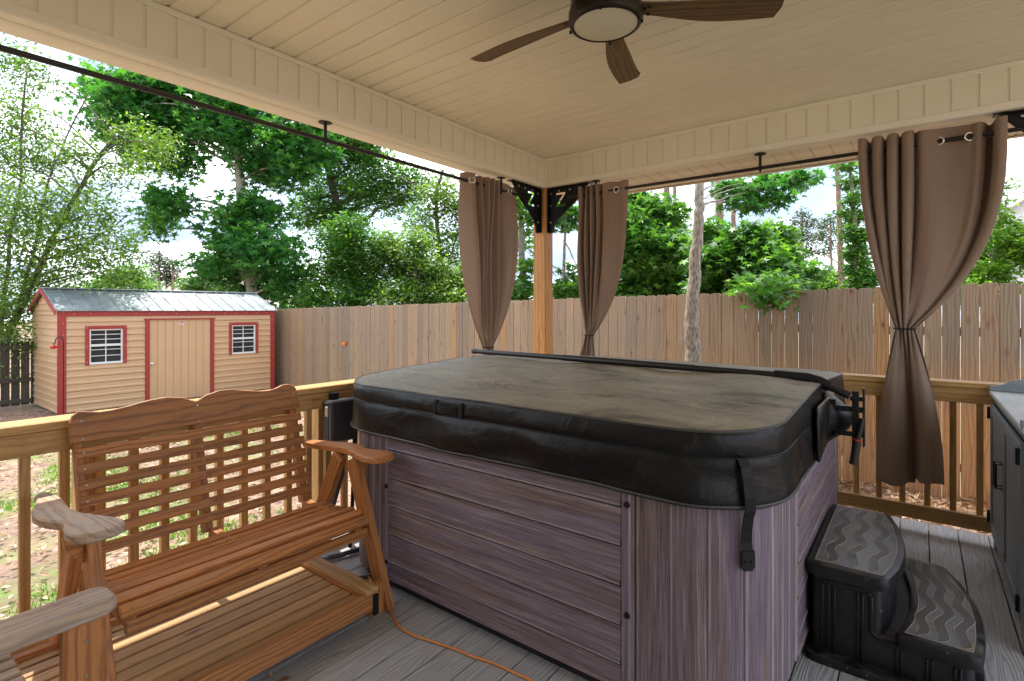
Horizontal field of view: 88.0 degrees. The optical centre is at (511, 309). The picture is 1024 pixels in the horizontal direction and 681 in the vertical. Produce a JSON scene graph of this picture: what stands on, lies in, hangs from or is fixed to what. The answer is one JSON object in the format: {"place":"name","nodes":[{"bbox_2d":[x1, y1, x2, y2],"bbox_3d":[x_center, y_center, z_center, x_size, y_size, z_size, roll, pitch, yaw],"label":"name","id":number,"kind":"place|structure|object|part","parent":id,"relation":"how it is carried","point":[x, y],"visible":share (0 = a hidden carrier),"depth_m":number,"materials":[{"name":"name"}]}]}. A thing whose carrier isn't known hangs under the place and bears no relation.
{"place":"outdoors","nodes":[
{"label":"outdoors","id":0,"kind":"place"},
{"bbox_2d":[139,247,179,289],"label":"pine tree","id":1,"kind":"object","parent":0,"point":[157,262],"visible":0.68,"depth_m":26.92,"materials":[{"name":"green plant"}]},
{"bbox_2d":[156,257,186,289],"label":"pine tree","id":2,"kind":"object","parent":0,"point":[173,272],"visible":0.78,"depth_m":27.19,"materials":[{"name":"green plant"}]},
{"bbox_2d":[0,319,1020,620],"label":"ground","id":3,"kind":"structure","parent":0,"point":[38,541],"depth_m":5.03,"materials":[{"name":"brown soil"}]},
{"bbox_2d":[0,341,33,406],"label":"fence","id":4,"kind":"object","parent":3,"relation":"on","point":[24,380],"visible":0.9,"depth_m":9.98,"materials":[{"name":"brown wood"}]},
{"bbox_2d":[52,336,63,414],"bbox_3d":[-7.659,1.145,8.950,0.199,1.391,0.015,0,0,0],"label":"shepherd hook","id":5,"kind":"object","parent":3,"relation":"on","point":[63,370],"visible":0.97,"depth_m":8.95,"materials":[{"name":"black metal"}]},
{"bbox_2d":[0,33,193,386],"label":"oak tree","id":6,"kind":"object","parent":3,"relation":"on","point":[31,282],"visible":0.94,"depth_m":10.12,"materials":[{"name":"green plant"}]},
{"bbox_2d":[70,259,167,289],"bbox_3d":[-16.206,-0.138,22.269,4.913,3.963,3.403,0,0,38],"label":"bush","id":7,"kind":"object","parent":3,"relation":"on","point":[152,287],"visible":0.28,"depth_m":21.60,"materials":[{"name":"green plant"}]},
{"bbox_2d":[27,287,277,414],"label":"garden shed","id":8,"kind":"structure","parent":3,"relation":"on","point":[122,348],"depth_m":10.22,"materials":[{"name":"beige wood"}]},
{"bbox_2d":[85,325,126,365],"bbox_3d":[-7.399,0.644,9.670,0.071,0.699,0.622,0,0,38],"label":"window","id":9,"kind":"structure","parent":8,"relation":"in","point":[103,344],"depth_m":9.67,"materials":[{"name":"white glass"}]},
{"bbox_2d":[150,320,209,399],"bbox_3d":[-6.630,1.000,10.633,0.084,1.580,1.106,0,0,38],"label":"door","id":10,"kind":"structure","parent":8,"relation":"in","point":[179,350],"depth_m":10.61,"materials":[{"name":"beige wood"}]},
{"bbox_2d":[229,322,257,354],"bbox_3d":[-5.889,0.626,11.633,0.071,0.694,0.630,0,0,38],"label":"window","id":11,"kind":"structure","parent":8,"relation":"in","point":[243,336],"depth_m":11.64,"materials":[{"name":"white glass"}]},
{"bbox_2d":[0,390,350,618],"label":"grass","id":12,"kind":"structure","parent":3,"relation":"on","point":[114,488],"depth_m":4.75,"materials":[{"name":"green plant"}]},
{"bbox_2d":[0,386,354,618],"bbox_3d":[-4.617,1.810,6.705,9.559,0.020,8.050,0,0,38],"label":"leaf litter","id":13,"kind":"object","parent":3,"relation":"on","point":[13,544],"visible":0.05,"depth_m":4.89,"materials":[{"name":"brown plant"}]},
{"bbox_2d":[54,55,348,308],"bbox_3d":[-8.738,-2.630,14.705,8.444,9.009,4.106,0,0,-5],"label":"sweetgum tree","id":14,"kind":"object","parent":3,"relation":"on","point":[253,260],"visible":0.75,"depth_m":14.16,"materials":[{"name":"green plant"}]},
{"bbox_2d":[167,275,241,291],"bbox_3d":[-12.799,0.112,23.204,3.835,3.465,2.493,0,0,13],"label":"bush","id":15,"kind":"object","parent":3,"relation":"on","point":[187,286],"visible":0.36,"depth_m":22.80,"materials":[{"name":"green plant"}]},
{"bbox_2d":[273,288,325,308],"bbox_3d":[-7.105,0.482,18.029,1.817,2.718,2.459,0,0,8],"label":"bush","id":16,"kind":"object","parent":3,"relation":"on","point":[295,304],"visible":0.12,"depth_m":17.27,"materials":[{"name":"green plant"}]},
{"bbox_2d":[285,209,403,307],"bbox_3d":[-4.188,-0.340,13.583,3.118,4.380,2.410,0,0,38],"label":"holly tree","id":17,"kind":"object","parent":3,"relation":"on","point":[336,272],"visible":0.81,"depth_m":13.19,"materials":[{"name":"green plant"}]},
{"bbox_2d":[269,131,446,262],"bbox_3d":[-4.940,-2.529,16.876,5.834,9.030,3.709,0,0,20],"label":"oak tree","id":18,"kind":"object","parent":3,"relation":"on","point":[361,194],"visible":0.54,"depth_m":16.60,"materials":[{"name":"green plant"}]},
{"bbox_2d":[355,223,467,305],"bbox_3d":[-2.158,-0.122,13.294,3.402,3.946,2.973,0,0,-18],"label":"holly tree","id":19,"kind":"object","parent":3,"relation":"on","point":[442,284],"visible":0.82,"depth_m":12.80,"materials":[{"name":"green plant"}]},
{"bbox_2d":[390,161,460,267],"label":"oak tree","id":20,"kind":"object","parent":3,"relation":"on","point":[436,197],"visible":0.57,"depth_m":14.61,"materials":[{"name":"green plant"}]},
{"bbox_2d":[511,192,553,300],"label":"maple tree","id":21,"kind":"object","parent":3,"relation":"on","point":[521,291],"visible":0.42,"depth_m":11.66,"materials":[{"name":"green plant"}]},
{"bbox_2d":[523,200,579,299],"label":"maple tree","id":22,"kind":"object","parent":3,"relation":"on","point":[565,287],"visible":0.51,"depth_m":10.44,"materials":[{"name":"green plant"}]},
{"bbox_2d":[275,283,1023,508],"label":"privacy fence","id":23,"kind":"object","parent":3,"relation":"on","point":[310,348],"visible":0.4,"depth_m":6.23,"materials":[{"name":"brown wood"}]},
{"bbox_2d":[614,190,693,297],"bbox_3d":[2.669,-0.397,10.515,2.604,4.483,2.405,0,0,9],"label":"maple tree","id":24,"kind":"object","parent":3,"relation":"on","point":[656,237],"visible":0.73,"depth_m":10.08,"materials":[{"name":"green plant"}]},
{"bbox_2d":[715,181,723,230],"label":"pine tree","id":25,"kind":"object","parent":3,"relation":"on","point":[719,214],"visible":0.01,"depth_m":11.93,"materials":[{"name":"brown plant"}]},
{"bbox_2d":[731,179,735,228],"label":"pine tree","id":26,"kind":"object","parent":3,"relation":"on","point":[733,218],"visible":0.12,"depth_m":16.96,"materials":[{"name":"brown plant"}]},
{"bbox_2d":[669,211,835,312],"bbox_3d":[3.728,0.146,8.118,2.608,3.393,1.856,0,0,1],"label":"maple tree","id":27,"kind":"object","parent":3,"relation":"on","point":[727,251],"visible":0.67,"depth_m":7.88,"materials":[{"name":"green plant"}]},
{"bbox_2d":[684,164,839,361],"bbox_3d":[2.599,-0.626,5.940,2.551,4.950,0.909,0,0,-25],"label":"sweetgum tree","id":28,"kind":"object","parent":3,"relation":"on","point":[793,182],"visible":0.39,"depth_m":5.96,"materials":[{"name":"green plant"}]},
{"bbox_2d":[724,266,813,317],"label":"sweetgum tree","id":29,"kind":"object","parent":3,"relation":"on","point":[767,294],"visible":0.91,"depth_m":5.95,"materials":[{"name":"green plant"}]},
{"bbox_2d":[784,206,823,258],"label":"pine tree","id":30,"kind":"object","parent":3,"relation":"on","point":[797,222],"visible":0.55,"depth_m":27.62,"materials":[{"name":"green plant"}]},
{"bbox_2d":[808,213,847,269],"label":"pine tree","id":31,"kind":"object","parent":3,"relation":"on","point":[829,230],"visible":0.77,"depth_m":25.96,"materials":[{"name":"green plant"}]},
{"bbox_2d":[813,267,846,290],"bbox_3d":[9.968,0.189,16.840,1.963,3.304,2.458,0,0,38],"label":"bush","id":32,"kind":"object","parent":3,"relation":"on","point":[833,282],"visible":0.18,"depth_m":16.42,"materials":[{"name":"green plant"}]},
{"bbox_2d":[818,165,844,287],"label":"pine tree","id":33,"kind":"object","parent":3,"relation":"on","point":[838,207],"visible":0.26,"depth_m":15.95,"materials":[{"name":"brown plant"}]},
{"bbox_2d":[826,161,878,373],"bbox_3d":[9.067,-1.175,13.921,1.431,6.072,1.575,0,0,38],"label":"ivy clad tree","id":34,"kind":"object","parent":3,"relation":"on","point":[855,255],"visible":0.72,"depth_m":13.86,"materials":[{"name":"green plant"}]},
{"bbox_2d":[838,479,991,536],"bbox_3d":[3.770,1.780,4.075,7.160,0.079,2.230,0,0,38],"label":"pine straw","id":35,"kind":"object","parent":3,"relation":"on","point":[945,501],"visible":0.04,"depth_m":4.99,"materials":[{"name":"brown plant"}]},
{"bbox_2d":[838,525,1022,679],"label":"deck frame","id":36,"kind":"object","parent":3,"relation":"on","point":[963,570],"depth_m":3.09,"materials":[{"name":"wood"}]},
{"bbox_2d":[246,516,1023,680],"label":"deck","id":37,"kind":"structure","parent":36,"relation":"on","point":[382,646],"depth_m":2.24,"materials":[{"name":"grey wood"}]},
{"bbox_2d":[0,587,116,680],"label":"wooden armchair","id":38,"kind":"object","parent":37,"relation":"on","point":[77,622],"visible":1,"depth_m":1.31,"materials":[{"name":"brown wood"}]},
{"bbox_2d":[0,379,358,655],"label":"deck railing","id":39,"kind":"object","parent":37,"relation":"on","point":[23,441],"visible":0.12,"depth_m":2.28,"materials":[{"name":"brown wood"}]},
{"bbox_2d":[323,392,355,441],"bbox_3d":[-1.007,0.647,3.087,0.111,0.325,0.173,0,0,38],"label":"electrical box","id":40,"kind":"object","parent":39,"relation":"attached to","point":[337,415],"visible":0.73,"depth_m":3.04,"materials":[{"name":"grey plastic"}]},
{"bbox_2d":[348,430,357,547],"bbox_3d":[-0.936,0.906,3.128,0.044,0.972,0.080,0,0,38],"label":"black cable","id":41,"kind":"object","parent":40,"relation":"hanging from","point":[352,495],"visible":0.22,"depth_m":3.13,"materials":[{"name":"plastic"}]},
{"bbox_2d":[13,384,394,680],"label":"glider bench","id":42,"kind":"object","parent":37,"relation":"on","point":[245,602],"visible":0.98,"depth_m":2.23,"materials":[{"name":"brown wood"}]},
{"bbox_2d":[279,676,291,680],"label":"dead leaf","id":43,"kind":"object","parent":37,"relation":"on","point":[284,678],"visible":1,"depth_m":2.02,"materials":[{"name":"brown plant"}]},
{"bbox_2d":[321,453,358,559],"bbox_3d":[-0.993,1.101,3.050,0.320,0.604,0.136,0,0,-36],"label":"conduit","id":44,"kind":"object","parent":37,"relation":"on","point":[343,553],"visible":0.33,"depth_m":3.04,"materials":[{"name":"grey plastic"}]},
{"bbox_2d":[359,575,371,578],"bbox_3d":[-0.823,1.401,2.826,0.546,0.020,0.129,0,0,-1],"label":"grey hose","id":45,"kind":"object","parent":37,"relation":"on","point":[364,576],"visible":0.1,"depth_m":2.77,"materials":[{"name":"plastic"}]},
{"bbox_2d":[367,574,534,680],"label":"extension cord","id":46,"kind":"object","parent":37,"relation":"on","point":[461,651],"visible":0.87,"depth_m":2.18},
{"bbox_2d":[0,0,1023,353],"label":"porch","id":47,"kind":"object","parent":37,"relation":"on","point":[550,122],"visible":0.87,"depth_m":3.20,"materials":[{"name":"beige wood"}]},
{"bbox_2d":[0,44,517,195],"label":"curtain rod","id":48,"kind":"object","parent":47,"relation":"attached to","point":[66,66],"visible":1,"depth_m":2.80,"materials":[{"name":"metal"}]},
{"bbox_2d":[458,172,517,354],"bbox_3d":[-0.162,0.017,4.650,0.145,2.303,0.748,0,0,38],"label":"curtain","id":49,"kind":"object","parent":48,"relation":"hanging from","point":[488,228],"visible":0.73,"depth_m":4.57,"materials":[{"name":"brown fabric"}]},
{"bbox_2d":[471,0,783,83],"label":"ceiling fan","id":50,"kind":"object","parent":47,"relation":"hanging from","point":[612,24],"visible":1,"depth_m":2.28,"materials":[{"name":"brown metal"}]},
{"bbox_2d":[567,111,1023,197],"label":"curtain rod","id":51,"kind":"object","parent":47,"relation":"attached to","point":[949,139],"visible":0.73,"depth_m":3.96,"materials":[{"name":"metal"}]},
{"bbox_2d":[577,180,628,355],"bbox_3d":[0.786,0.009,4.802,0.512,2.318,0.217,0,0,38],"label":"curtain","id":52,"kind":"object","parent":51,"relation":"hanging from","point":[602,220],"visible":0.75,"depth_m":4.83,"materials":[{"name":"brown fabric"}]},
{"bbox_2d":[858,115,1007,486],"bbox_3d":[2.625,-0.023,3.329,0.755,2.263,0.374,0,0,31],"label":"curtain","id":53,"kind":"object","parent":51,"relation":"hanging from","point":[930,206],"visible":1,"depth_m":3.35,"materials":[{"name":"brown fabric"}]},
{"bbox_2d":[350,354,851,680],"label":"hot tub","id":54,"kind":"object","parent":37,"relation":"on","point":[595,522],"visible":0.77,"depth_m":2.04,"materials":[{"name":"purple plastic"}]},
{"bbox_2d":[471,348,865,464],"bbox_3d":[0.634,0.481,3.052,2.341,0.406,0.093,0,0,38],"label":"cover lifter","id":55,"kind":"object","parent":54,"relation":"on","point":[857,433],"visible":0.94,"depth_m":2.57,"materials":[{"name":"metal"}]},
{"bbox_2d":[805,504,985,680],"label":"spa steps","id":56,"kind":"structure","parent":37,"relation":"on","point":[885,608],"depth_m":2.11,"materials":[{"name":"black plastic"}]},
{"bbox_2d":[838,373,1004,532],"bbox_3d":[2.350,0.978,3.655,4.730,1.065,0.167,0,0,38],"label":"deck railing","id":57,"kind":"object","parent":37,"relation":"on","point":[952,392],"visible":0.14,"depth_m":3.31,"materials":[{"name":"brown wood"}]},
{"bbox_2d":[987,380,1023,625],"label":"storage cabinet","id":58,"kind":"object","parent":37,"relation":"on","point":[1005,511],"visible":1,"depth_m":2.57,"materials":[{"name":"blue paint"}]},
{"bbox_3d":[2.635,0.925,2.902,0.051,0.740,0.625,0,0,38],"label":"door","id":59,"kind":"part","parent":58,"relation":"part of","materials":[{"name":"grey paint"}]},
{"bbox_3d":[2.266,0.925,2.423,0.051,0.740,0.575,0,0,38],"label":"door","id":60,"kind":"part","parent":58,"relation":"part of","materials":[{"name":"grey paint"}]},
{"bbox_2d":[960,171,1023,308],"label":"crepe tree","id":61,"kind":"object","parent":3,"relation":"on","point":[1004,254],"visible":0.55,"depth_m":10.16,"materials":[{"name":"green plant"}]},
{"bbox_2d":[0,32,1023,320],"label":"sky","id":62,"kind":"structure","parent":0,"point":[821,198],"materials":[{"name":"white"}]},
{"bbox_2d":[664,188,669,196],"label":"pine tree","id":63,"kind":"object","parent":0,"point":[666,190],"depth_m":13.94,"materials":[{"name":"brown plant"}]},
{"bbox_2d":[999,193,1023,367],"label":"neighbour house","id":64,"kind":"structure","parent":0,"point":[1020,202],"depth_m":16.77,"materials":[{"name":"white"}]}
]}

